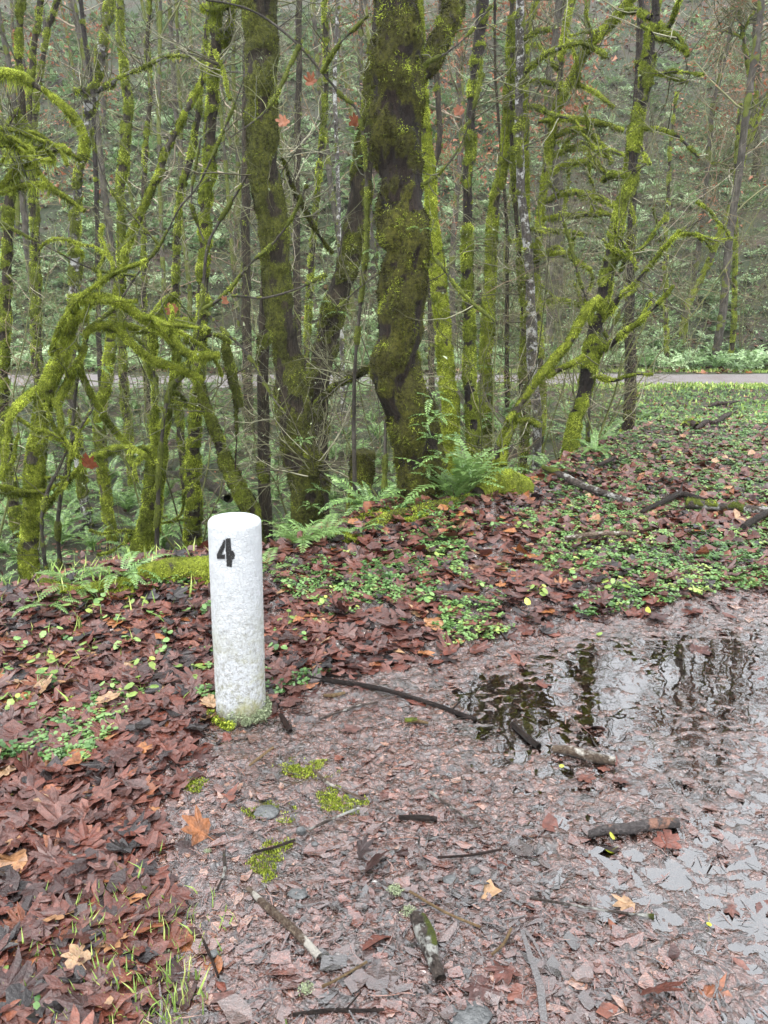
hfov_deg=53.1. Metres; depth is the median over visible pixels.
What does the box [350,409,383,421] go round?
sword fern
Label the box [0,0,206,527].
tufted pale tree
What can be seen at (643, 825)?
fallen stick
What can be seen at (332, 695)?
wood chip
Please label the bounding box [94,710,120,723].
leafy plant
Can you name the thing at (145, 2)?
hillside tree
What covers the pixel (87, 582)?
fern
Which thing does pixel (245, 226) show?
slim tree
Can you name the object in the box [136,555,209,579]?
mossy log
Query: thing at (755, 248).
understorey shrub
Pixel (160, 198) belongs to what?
hillside tree
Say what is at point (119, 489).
sword fern
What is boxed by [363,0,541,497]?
mossy maple tree
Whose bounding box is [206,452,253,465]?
sword fern
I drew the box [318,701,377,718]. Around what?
fallen stick
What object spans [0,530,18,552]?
sword fern
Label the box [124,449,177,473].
sword fern
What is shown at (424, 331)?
understorey shrub
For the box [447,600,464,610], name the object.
leafy plant
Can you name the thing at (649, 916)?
twig
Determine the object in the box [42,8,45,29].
hillside tree
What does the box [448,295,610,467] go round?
leaning mossy stem
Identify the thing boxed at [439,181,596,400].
understorey shrub
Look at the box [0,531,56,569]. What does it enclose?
sword fern
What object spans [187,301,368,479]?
understorey shrub
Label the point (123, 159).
slim tree
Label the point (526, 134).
slim tree
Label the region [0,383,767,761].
ground cover
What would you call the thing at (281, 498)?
understorey shrub
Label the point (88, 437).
sword fern
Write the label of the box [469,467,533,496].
mossy rock
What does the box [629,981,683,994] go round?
leaf
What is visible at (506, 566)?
leafy plant
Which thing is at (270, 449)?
sword fern
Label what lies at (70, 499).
sword fern
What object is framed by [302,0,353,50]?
hillside tree
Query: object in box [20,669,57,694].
leafy plant
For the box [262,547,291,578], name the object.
fern
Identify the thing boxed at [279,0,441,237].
hillside tree
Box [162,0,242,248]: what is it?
hillside tree
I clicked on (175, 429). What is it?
sword fern
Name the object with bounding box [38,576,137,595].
mossy log
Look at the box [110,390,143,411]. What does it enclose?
sword fern
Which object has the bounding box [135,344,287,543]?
leaning mossy stem
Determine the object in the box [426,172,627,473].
understorey shrub
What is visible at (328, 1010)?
fallen stick
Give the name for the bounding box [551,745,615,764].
fallen stick
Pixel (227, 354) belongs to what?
hanging mossy branch
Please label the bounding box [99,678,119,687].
leafy plant
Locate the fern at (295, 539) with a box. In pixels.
[261,519,350,552]
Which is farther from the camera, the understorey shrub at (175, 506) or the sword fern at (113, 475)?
the sword fern at (113, 475)
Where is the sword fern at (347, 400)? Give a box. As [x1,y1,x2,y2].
[332,389,367,405]
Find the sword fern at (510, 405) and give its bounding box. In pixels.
[495,396,516,409]
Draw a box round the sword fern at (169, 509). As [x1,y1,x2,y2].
[130,498,205,522]
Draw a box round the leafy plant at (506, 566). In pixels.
[497,561,515,570]
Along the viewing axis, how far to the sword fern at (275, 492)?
11.93 m
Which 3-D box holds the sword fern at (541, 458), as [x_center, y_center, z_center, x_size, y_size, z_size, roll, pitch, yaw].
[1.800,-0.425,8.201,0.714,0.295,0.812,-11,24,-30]
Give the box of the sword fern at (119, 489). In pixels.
[71,477,141,503]
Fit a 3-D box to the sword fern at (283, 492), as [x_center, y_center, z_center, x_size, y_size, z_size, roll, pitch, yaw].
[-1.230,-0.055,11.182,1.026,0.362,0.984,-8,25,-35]
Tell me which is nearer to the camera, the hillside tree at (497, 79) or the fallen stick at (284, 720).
the fallen stick at (284, 720)
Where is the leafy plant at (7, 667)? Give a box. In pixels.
[0,663,13,673]
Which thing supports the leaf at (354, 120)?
attached to the dark forked tree at (331, 312)
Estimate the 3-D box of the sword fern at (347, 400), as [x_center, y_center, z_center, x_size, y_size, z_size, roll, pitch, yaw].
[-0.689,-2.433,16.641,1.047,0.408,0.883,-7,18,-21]
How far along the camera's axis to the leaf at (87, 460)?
6.03 m
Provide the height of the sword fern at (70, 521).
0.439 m
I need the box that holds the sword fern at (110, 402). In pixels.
[78,392,116,406]
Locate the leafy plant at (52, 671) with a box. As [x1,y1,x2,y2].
[37,657,78,673]
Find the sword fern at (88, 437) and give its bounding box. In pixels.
[83,433,92,443]
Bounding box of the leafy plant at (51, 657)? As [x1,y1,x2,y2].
[27,650,54,662]
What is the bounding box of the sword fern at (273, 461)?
[255,458,281,469]
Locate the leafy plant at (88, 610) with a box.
[62,598,99,612]
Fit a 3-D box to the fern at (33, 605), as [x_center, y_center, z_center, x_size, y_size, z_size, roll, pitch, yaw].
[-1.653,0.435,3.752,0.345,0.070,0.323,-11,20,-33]
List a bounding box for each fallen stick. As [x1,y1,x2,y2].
[246,885,322,959]
[279,713,292,732]
[292,992,383,1016]
[304,674,476,720]
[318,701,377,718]
[321,674,362,676]
[325,621,368,627]
[398,814,436,820]
[409,910,445,982]
[510,722,541,749]
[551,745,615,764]
[588,817,679,836]
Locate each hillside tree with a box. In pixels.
[0,0,26,97]
[0,0,61,237]
[0,9,79,341]
[0,12,9,170]
[1,0,64,107]
[31,0,130,291]
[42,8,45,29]
[55,0,216,352]
[60,0,94,85]
[62,0,107,134]
[68,0,74,24]
[87,0,187,248]
[111,0,238,330]
[113,0,177,138]
[140,0,145,19]
[145,0,226,183]
[155,0,188,105]
[156,0,195,73]
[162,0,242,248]
[165,0,308,334]
[174,0,240,162]
[178,0,239,193]
[193,0,322,283]
[218,0,346,320]
[226,3,295,91]
[227,16,313,118]
[229,4,339,245]
[279,0,372,318]
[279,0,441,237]
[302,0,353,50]
[308,0,377,259]
[335,0,358,116]
[339,0,427,184]
[339,2,434,220]
[352,1,427,38]
[422,0,508,356]
[424,1,470,77]
[435,0,573,244]
[439,0,469,118]
[473,0,581,315]
[476,0,635,353]
[488,0,662,322]
[493,0,551,149]
[543,0,590,107]
[604,0,710,164]
[660,0,767,308]
[667,0,767,367]
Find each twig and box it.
[26,822,79,857]
[114,861,177,915]
[202,938,219,977]
[216,851,226,890]
[248,746,273,765]
[252,839,295,853]
[309,807,359,830]
[312,768,364,799]
[322,960,367,987]
[409,890,480,927]
[429,791,480,828]
[437,848,501,858]
[491,927,511,955]
[529,896,653,919]
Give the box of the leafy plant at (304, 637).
[293,628,306,639]
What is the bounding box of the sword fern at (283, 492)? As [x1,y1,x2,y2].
[271,489,290,514]
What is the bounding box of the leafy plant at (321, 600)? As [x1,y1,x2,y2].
[309,594,327,604]
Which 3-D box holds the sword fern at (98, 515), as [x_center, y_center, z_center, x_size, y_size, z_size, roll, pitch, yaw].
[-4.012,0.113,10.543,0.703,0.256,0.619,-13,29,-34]
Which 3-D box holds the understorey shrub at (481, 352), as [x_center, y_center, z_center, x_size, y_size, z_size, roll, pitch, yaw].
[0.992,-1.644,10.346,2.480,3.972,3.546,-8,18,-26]
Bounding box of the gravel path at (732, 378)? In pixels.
[8,373,767,387]
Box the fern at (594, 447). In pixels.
[572,427,625,462]
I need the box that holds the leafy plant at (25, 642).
[12,636,27,650]
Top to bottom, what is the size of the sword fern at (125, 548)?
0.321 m
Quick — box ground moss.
[10,499,457,886]
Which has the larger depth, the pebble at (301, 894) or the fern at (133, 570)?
the fern at (133, 570)
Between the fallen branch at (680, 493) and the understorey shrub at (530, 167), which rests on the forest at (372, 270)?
the understorey shrub at (530, 167)
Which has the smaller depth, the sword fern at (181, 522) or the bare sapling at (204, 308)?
the bare sapling at (204, 308)
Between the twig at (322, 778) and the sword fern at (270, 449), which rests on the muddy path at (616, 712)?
the twig at (322, 778)
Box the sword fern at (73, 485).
[51,474,97,500]
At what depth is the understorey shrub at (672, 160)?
29.34 m
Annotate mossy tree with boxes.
[0,0,84,546]
[0,154,235,581]
[42,0,306,542]
[60,275,222,558]
[128,0,310,547]
[417,0,464,478]
[424,0,562,486]
[428,0,611,478]
[476,0,668,457]
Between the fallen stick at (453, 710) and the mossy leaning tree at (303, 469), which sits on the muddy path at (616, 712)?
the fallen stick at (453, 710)
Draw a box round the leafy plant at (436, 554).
[423,547,444,559]
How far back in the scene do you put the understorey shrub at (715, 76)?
31.06 m
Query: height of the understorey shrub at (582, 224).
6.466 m
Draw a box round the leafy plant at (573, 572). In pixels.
[563,570,576,582]
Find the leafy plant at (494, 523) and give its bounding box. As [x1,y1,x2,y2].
[481,521,504,530]
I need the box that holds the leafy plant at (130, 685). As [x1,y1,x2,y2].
[124,675,158,696]
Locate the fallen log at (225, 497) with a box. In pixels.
[166,470,232,502]
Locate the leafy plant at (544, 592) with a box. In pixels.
[527,584,547,595]
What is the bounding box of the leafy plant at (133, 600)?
[123,596,148,607]
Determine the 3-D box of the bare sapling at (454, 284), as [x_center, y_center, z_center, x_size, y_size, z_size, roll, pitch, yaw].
[0.242,-1.420,5.206,1.498,3.643,1.166,13,21,38]
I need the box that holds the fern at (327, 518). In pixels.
[291,513,356,546]
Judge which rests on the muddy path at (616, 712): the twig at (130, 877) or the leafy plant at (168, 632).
the leafy plant at (168, 632)
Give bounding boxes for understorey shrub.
[0,179,306,549]
[0,193,86,344]
[0,203,135,579]
[0,221,200,512]
[0,245,63,502]
[10,259,98,421]
[46,190,229,454]
[66,238,238,418]
[84,205,183,345]
[164,259,393,522]
[174,237,462,537]
[185,135,346,341]
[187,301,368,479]
[227,133,553,498]
[241,231,354,384]
[290,162,483,471]
[293,194,376,352]
[367,275,462,385]
[373,247,570,466]
[418,238,567,440]
[424,183,520,348]
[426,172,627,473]
[437,65,766,447]
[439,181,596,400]
[474,171,566,337]
[494,230,721,462]
[496,68,622,225]
[497,36,767,462]
[514,109,681,311]
[516,268,674,420]
[531,50,696,253]
[540,175,637,349]
[543,219,656,402]
[562,202,717,353]
[566,44,669,167]
[616,65,726,225]
[637,184,767,364]
[646,83,767,307]
[657,113,767,283]
[666,15,765,178]
[702,144,767,321]
[706,214,767,352]
[717,11,767,203]
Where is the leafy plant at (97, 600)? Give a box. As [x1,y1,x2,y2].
[88,589,105,602]
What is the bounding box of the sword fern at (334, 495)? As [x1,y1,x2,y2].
[329,473,347,506]
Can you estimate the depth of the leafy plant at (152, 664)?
3.27 m
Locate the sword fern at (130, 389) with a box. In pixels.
[116,383,142,397]
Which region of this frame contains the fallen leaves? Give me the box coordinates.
[0,384,767,1023]
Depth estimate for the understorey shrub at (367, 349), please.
12.47 m
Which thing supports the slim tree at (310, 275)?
on the forest at (372, 270)
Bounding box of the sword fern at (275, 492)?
[250,482,285,499]
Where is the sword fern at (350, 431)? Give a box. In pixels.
[333,423,367,437]
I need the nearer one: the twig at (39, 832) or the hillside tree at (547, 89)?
the twig at (39, 832)
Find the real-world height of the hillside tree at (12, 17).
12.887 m
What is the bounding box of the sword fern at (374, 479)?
[339,470,395,492]
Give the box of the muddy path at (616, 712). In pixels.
[0,484,767,1023]
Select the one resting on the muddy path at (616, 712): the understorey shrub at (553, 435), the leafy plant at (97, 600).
the leafy plant at (97, 600)
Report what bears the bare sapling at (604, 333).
on the forest at (372, 270)
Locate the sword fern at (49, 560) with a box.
[6,550,80,570]
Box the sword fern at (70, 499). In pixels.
[49,489,98,511]
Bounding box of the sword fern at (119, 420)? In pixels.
[92,416,144,437]
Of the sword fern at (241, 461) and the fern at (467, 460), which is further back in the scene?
the sword fern at (241, 461)
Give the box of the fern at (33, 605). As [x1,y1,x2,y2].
[7,590,80,616]
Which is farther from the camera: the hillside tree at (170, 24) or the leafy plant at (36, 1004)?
the hillside tree at (170, 24)
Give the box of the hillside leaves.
[0,0,767,373]
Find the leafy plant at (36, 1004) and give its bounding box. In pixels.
[30,995,40,1009]
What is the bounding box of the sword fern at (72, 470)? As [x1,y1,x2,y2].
[47,466,93,481]
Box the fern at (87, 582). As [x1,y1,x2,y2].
[34,562,120,601]
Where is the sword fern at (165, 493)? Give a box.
[126,478,181,498]
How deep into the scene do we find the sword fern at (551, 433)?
14.60 m
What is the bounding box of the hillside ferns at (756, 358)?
[0,0,767,372]
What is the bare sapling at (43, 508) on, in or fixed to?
on the forest at (372, 270)
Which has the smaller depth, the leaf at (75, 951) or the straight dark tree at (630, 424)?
the leaf at (75, 951)
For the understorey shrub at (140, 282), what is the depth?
23.33 m
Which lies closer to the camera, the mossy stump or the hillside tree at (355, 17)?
the mossy stump
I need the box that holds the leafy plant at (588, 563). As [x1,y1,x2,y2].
[583,561,597,564]
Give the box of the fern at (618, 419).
[605,416,639,425]
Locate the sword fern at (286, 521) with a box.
[271,503,293,531]
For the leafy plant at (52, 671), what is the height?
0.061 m
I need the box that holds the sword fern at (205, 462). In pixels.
[172,442,216,470]
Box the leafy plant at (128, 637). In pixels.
[113,635,140,649]
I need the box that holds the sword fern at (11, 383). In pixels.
[9,382,27,400]
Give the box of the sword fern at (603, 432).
[542,419,635,452]
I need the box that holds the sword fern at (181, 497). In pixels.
[166,492,211,505]
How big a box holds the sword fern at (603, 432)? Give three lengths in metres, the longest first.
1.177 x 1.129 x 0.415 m
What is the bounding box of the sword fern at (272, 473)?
[249,469,287,503]
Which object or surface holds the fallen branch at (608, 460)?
on the fallen leaves
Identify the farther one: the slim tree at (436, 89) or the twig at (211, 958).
the slim tree at (436, 89)
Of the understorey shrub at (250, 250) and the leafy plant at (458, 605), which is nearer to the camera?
the leafy plant at (458, 605)
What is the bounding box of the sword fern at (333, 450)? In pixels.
[327,440,360,459]
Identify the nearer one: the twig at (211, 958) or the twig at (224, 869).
the twig at (211, 958)
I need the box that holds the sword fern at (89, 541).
[61,523,120,554]
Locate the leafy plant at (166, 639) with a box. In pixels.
[154,637,169,653]
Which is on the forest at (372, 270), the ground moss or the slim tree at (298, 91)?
the slim tree at (298, 91)
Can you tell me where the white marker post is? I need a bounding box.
[206,512,271,730]
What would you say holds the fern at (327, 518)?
on the muddy path at (616, 712)
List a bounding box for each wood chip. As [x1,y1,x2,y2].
[323,691,344,697]
[404,717,427,723]
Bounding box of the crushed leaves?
[0,508,767,1023]
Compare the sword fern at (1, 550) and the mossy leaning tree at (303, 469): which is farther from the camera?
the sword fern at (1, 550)
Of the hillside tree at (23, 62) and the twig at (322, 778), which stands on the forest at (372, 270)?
the hillside tree at (23, 62)
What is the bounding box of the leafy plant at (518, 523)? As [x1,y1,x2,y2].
[515,520,533,527]
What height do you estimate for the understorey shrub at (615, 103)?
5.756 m
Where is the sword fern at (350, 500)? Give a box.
[318,473,405,515]
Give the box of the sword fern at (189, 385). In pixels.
[182,378,191,388]
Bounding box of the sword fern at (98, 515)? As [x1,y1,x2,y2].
[63,507,116,528]
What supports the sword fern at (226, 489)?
on the forest at (372, 270)
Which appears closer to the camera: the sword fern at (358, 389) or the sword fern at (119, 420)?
the sword fern at (119, 420)
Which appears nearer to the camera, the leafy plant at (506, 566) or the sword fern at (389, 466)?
the leafy plant at (506, 566)
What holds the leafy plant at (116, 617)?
on the muddy path at (616, 712)
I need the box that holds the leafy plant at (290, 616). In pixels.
[277,609,296,624]
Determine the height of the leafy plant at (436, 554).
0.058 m
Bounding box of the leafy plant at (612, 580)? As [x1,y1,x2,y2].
[601,576,630,587]
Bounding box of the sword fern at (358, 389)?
[345,382,368,398]
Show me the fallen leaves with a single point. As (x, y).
(62, 806)
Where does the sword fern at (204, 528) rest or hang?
on the forest at (372, 270)
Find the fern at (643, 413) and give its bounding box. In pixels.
[640,408,652,416]
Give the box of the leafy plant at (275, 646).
[268,642,287,651]
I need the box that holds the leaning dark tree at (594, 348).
[524,0,767,458]
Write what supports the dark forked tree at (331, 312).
on the forest at (372, 270)
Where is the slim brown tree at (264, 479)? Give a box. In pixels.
[235,0,343,543]
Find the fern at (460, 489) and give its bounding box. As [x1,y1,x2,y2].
[389,447,505,507]
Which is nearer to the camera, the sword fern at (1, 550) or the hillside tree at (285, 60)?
the sword fern at (1, 550)
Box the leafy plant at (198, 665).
[174,663,206,678]
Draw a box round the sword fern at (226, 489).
[201,481,257,509]
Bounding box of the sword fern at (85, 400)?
[78,394,91,405]
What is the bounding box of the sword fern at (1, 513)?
[0,502,22,530]
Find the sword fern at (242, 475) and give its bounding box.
[214,465,255,485]
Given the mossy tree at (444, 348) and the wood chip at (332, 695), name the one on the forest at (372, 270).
the mossy tree at (444, 348)
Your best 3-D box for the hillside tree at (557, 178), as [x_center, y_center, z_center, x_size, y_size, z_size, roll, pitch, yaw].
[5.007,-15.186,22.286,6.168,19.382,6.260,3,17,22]
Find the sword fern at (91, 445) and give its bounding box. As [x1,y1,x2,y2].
[83,436,119,453]
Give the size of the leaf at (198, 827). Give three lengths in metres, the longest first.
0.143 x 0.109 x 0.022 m
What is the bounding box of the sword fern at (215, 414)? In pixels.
[185,408,232,427]
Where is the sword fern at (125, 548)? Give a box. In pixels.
[106,534,167,558]
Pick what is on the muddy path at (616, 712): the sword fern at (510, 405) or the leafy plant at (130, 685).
the leafy plant at (130, 685)
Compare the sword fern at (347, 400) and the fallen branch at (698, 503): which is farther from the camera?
the sword fern at (347, 400)
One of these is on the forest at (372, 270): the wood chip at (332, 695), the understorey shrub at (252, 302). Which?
the understorey shrub at (252, 302)
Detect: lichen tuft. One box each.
[297,981,314,995]
[386,883,403,895]
[399,904,416,916]
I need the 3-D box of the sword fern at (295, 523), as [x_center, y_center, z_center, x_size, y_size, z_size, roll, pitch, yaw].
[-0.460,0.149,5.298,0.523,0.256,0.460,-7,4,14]
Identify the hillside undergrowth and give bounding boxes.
[0,3,767,370]
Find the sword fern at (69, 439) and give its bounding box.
[49,432,93,454]
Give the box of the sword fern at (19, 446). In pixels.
[12,430,26,457]
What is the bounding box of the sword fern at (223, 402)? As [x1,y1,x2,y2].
[212,398,231,410]
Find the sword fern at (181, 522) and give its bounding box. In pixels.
[164,501,208,536]
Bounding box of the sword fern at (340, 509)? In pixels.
[331,505,344,521]
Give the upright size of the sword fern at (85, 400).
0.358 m
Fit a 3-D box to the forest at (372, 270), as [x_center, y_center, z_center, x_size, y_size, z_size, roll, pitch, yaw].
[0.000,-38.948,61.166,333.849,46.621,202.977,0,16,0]
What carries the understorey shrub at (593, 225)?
on the forest at (372, 270)
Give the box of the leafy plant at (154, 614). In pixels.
[144,610,163,620]
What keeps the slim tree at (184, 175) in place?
on the forest at (372, 270)
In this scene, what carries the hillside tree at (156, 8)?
on the forest at (372, 270)
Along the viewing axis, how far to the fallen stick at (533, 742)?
2.83 m
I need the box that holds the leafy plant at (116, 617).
[102,613,125,620]
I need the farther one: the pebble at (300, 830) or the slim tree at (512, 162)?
the slim tree at (512, 162)
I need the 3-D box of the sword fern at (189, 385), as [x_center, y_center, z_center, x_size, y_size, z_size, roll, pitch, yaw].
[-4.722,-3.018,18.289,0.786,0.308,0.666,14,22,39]
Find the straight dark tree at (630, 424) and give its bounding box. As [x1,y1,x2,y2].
[548,0,701,432]
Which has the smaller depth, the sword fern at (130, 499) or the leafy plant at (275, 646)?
the leafy plant at (275, 646)
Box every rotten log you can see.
[694,411,733,429]
[707,400,737,406]
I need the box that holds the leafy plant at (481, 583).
[470,580,485,586]
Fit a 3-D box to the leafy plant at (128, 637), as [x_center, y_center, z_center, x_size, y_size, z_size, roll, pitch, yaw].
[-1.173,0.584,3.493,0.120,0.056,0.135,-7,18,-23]
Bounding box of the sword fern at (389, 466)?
[375,458,395,473]
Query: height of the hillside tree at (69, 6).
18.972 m
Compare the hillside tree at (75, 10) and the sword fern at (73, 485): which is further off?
the hillside tree at (75, 10)
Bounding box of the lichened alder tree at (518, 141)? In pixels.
[504,0,608,472]
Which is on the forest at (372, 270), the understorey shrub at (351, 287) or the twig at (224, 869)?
the understorey shrub at (351, 287)
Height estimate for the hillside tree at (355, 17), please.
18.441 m
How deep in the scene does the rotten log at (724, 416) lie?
10.65 m
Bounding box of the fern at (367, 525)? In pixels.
[338,518,388,535]
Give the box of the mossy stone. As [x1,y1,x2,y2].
[680,418,698,428]
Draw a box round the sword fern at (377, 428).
[358,419,383,440]
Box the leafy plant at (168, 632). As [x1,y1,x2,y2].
[161,627,176,633]
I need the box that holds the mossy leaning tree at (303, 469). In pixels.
[137,0,437,535]
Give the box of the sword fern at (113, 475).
[88,456,125,480]
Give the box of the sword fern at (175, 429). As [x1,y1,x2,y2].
[168,426,209,439]
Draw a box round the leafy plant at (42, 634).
[39,626,62,637]
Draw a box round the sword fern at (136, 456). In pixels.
[110,441,149,462]
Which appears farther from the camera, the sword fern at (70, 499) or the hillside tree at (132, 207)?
the hillside tree at (132, 207)
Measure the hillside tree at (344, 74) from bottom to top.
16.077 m
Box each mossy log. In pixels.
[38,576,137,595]
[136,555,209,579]
[364,493,473,527]
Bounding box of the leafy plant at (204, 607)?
[182,600,210,613]
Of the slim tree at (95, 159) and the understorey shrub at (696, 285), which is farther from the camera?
the understorey shrub at (696, 285)
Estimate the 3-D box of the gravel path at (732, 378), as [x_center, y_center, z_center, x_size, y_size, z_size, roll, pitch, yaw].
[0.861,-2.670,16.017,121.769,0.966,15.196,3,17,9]
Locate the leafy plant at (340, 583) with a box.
[329,582,343,591]
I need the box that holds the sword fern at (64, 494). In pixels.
[46,487,90,506]
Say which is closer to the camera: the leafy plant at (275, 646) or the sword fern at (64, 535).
the leafy plant at (275, 646)
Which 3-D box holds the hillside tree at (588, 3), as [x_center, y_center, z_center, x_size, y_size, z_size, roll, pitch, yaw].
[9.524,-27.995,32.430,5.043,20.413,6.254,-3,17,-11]
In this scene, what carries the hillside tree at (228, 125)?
on the forest at (372, 270)
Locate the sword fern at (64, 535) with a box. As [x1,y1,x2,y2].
[44,507,87,544]
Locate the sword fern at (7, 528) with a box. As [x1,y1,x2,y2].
[0,518,44,534]
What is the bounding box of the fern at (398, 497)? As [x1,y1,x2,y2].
[384,493,420,500]
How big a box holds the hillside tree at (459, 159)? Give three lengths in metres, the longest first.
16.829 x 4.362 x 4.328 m
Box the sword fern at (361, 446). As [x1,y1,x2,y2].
[337,439,372,452]
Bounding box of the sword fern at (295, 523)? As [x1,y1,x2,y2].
[285,518,348,530]
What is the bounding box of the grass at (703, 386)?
[1,366,767,1023]
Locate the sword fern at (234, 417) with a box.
[220,411,254,426]
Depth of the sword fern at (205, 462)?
13.42 m
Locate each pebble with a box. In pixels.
[187,698,200,704]
[208,949,218,957]
[253,805,279,819]
[287,887,307,899]
[296,826,305,835]
[311,841,318,846]
[443,874,458,883]
[447,1000,492,1023]
[469,866,480,875]
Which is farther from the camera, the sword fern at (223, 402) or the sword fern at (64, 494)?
the sword fern at (223, 402)
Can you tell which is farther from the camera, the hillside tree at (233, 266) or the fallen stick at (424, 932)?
the hillside tree at (233, 266)
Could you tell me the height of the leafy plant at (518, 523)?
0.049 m
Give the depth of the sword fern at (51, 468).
12.92 m
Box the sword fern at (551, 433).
[531,424,561,440]
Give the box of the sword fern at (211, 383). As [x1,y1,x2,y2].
[189,378,222,388]
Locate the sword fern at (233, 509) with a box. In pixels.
[203,497,273,518]
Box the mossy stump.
[310,434,394,515]
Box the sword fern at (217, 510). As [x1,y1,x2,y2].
[204,501,237,515]
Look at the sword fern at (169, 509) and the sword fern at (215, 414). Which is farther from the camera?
the sword fern at (215, 414)
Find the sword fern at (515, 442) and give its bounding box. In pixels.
[508,433,549,449]
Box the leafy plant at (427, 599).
[412,588,434,602]
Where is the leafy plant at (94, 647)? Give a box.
[76,638,100,651]
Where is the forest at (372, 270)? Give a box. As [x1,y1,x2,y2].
[0,0,767,710]
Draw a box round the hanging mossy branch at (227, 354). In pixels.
[183,302,269,468]
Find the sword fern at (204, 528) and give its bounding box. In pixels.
[202,514,214,536]
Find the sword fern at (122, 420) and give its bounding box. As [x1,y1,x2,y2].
[111,410,142,424]
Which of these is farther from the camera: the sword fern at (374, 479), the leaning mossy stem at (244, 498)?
the sword fern at (374, 479)
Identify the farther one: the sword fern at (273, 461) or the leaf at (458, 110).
the sword fern at (273, 461)
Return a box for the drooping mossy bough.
[0,29,124,296]
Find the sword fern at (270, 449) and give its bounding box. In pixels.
[244,436,278,463]
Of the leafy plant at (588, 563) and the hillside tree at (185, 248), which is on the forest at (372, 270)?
the hillside tree at (185, 248)
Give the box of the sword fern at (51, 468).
[22,454,64,479]
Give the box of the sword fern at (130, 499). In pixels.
[90,488,141,511]
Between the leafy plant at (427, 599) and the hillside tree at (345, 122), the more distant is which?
the hillside tree at (345, 122)
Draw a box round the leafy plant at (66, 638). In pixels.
[61,634,73,640]
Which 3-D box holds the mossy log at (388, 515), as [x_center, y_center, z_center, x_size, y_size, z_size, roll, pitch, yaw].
[0.373,-0.040,5.332,1.381,0.129,0.184,-16,23,-42]
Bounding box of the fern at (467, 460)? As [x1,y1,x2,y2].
[436,432,533,494]
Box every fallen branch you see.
[564,531,636,539]
[597,456,616,466]
[640,481,706,516]
[684,496,767,513]
[740,509,767,529]
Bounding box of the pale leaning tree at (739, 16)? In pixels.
[639,0,767,352]
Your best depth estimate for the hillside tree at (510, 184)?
23.72 m
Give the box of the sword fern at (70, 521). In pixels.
[4,501,98,529]
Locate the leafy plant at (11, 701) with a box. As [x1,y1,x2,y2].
[0,692,19,709]
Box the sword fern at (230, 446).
[208,438,252,455]
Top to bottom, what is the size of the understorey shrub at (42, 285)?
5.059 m
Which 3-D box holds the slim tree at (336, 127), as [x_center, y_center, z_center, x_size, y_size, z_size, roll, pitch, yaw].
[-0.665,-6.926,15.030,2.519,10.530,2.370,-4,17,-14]
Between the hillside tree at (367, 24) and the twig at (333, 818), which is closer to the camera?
the twig at (333, 818)
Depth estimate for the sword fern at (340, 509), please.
10.92 m
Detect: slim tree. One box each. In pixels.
[0,0,93,386]
[8,0,111,374]
[26,0,138,412]
[38,0,184,494]
[85,0,210,444]
[87,1,314,501]
[180,8,312,432]
[239,0,354,351]
[254,0,371,381]
[289,0,371,416]
[424,0,500,399]
[425,0,619,473]
[429,0,625,467]
[473,0,608,463]
[637,63,709,368]
[694,75,766,364]
[728,2,767,184]
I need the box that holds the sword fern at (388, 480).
[373,476,397,497]
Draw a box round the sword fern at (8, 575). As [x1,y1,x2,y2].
[0,569,16,584]
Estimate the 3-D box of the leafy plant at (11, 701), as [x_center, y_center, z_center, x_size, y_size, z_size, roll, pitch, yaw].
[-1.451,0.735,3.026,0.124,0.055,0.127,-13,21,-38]
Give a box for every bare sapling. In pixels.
[0,76,248,572]
[0,379,145,578]
[146,115,341,550]
[205,0,399,511]
[292,4,536,495]
[533,173,702,445]
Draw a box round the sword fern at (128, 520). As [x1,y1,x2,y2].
[94,509,170,531]
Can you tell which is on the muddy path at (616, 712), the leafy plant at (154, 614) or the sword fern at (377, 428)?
the leafy plant at (154, 614)
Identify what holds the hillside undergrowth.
on the forest at (372, 270)
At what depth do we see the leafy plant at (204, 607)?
3.77 m
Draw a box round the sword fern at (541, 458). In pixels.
[519,452,549,473]
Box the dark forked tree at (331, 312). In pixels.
[175,0,487,521]
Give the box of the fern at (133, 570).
[53,551,175,593]
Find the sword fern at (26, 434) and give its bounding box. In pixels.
[12,422,51,436]
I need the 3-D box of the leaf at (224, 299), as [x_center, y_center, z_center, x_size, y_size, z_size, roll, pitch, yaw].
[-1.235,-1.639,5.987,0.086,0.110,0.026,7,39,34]
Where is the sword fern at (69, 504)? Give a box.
[45,497,80,520]
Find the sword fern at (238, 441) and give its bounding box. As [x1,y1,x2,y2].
[224,427,255,442]
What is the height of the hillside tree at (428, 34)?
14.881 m
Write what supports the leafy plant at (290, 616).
on the muddy path at (616, 712)
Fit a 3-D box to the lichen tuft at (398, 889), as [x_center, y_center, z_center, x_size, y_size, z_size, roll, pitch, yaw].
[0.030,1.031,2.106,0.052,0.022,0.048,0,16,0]
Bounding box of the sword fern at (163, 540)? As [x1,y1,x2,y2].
[122,514,182,547]
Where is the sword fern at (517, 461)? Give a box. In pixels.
[508,455,552,467]
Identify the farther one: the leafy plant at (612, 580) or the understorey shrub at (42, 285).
the understorey shrub at (42, 285)
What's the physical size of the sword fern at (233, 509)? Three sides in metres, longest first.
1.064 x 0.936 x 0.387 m
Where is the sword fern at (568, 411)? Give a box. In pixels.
[559,401,570,414]
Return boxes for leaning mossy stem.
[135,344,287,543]
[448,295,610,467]
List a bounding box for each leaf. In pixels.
[60,944,91,969]
[80,452,97,474]
[165,302,177,315]
[176,676,200,689]
[181,805,213,845]
[221,295,228,303]
[275,114,289,128]
[304,71,316,86]
[345,835,373,858]
[349,112,358,128]
[361,850,388,870]
[453,104,464,118]
[524,598,530,604]
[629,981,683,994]
[652,829,681,850]
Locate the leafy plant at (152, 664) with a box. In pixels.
[131,656,156,670]

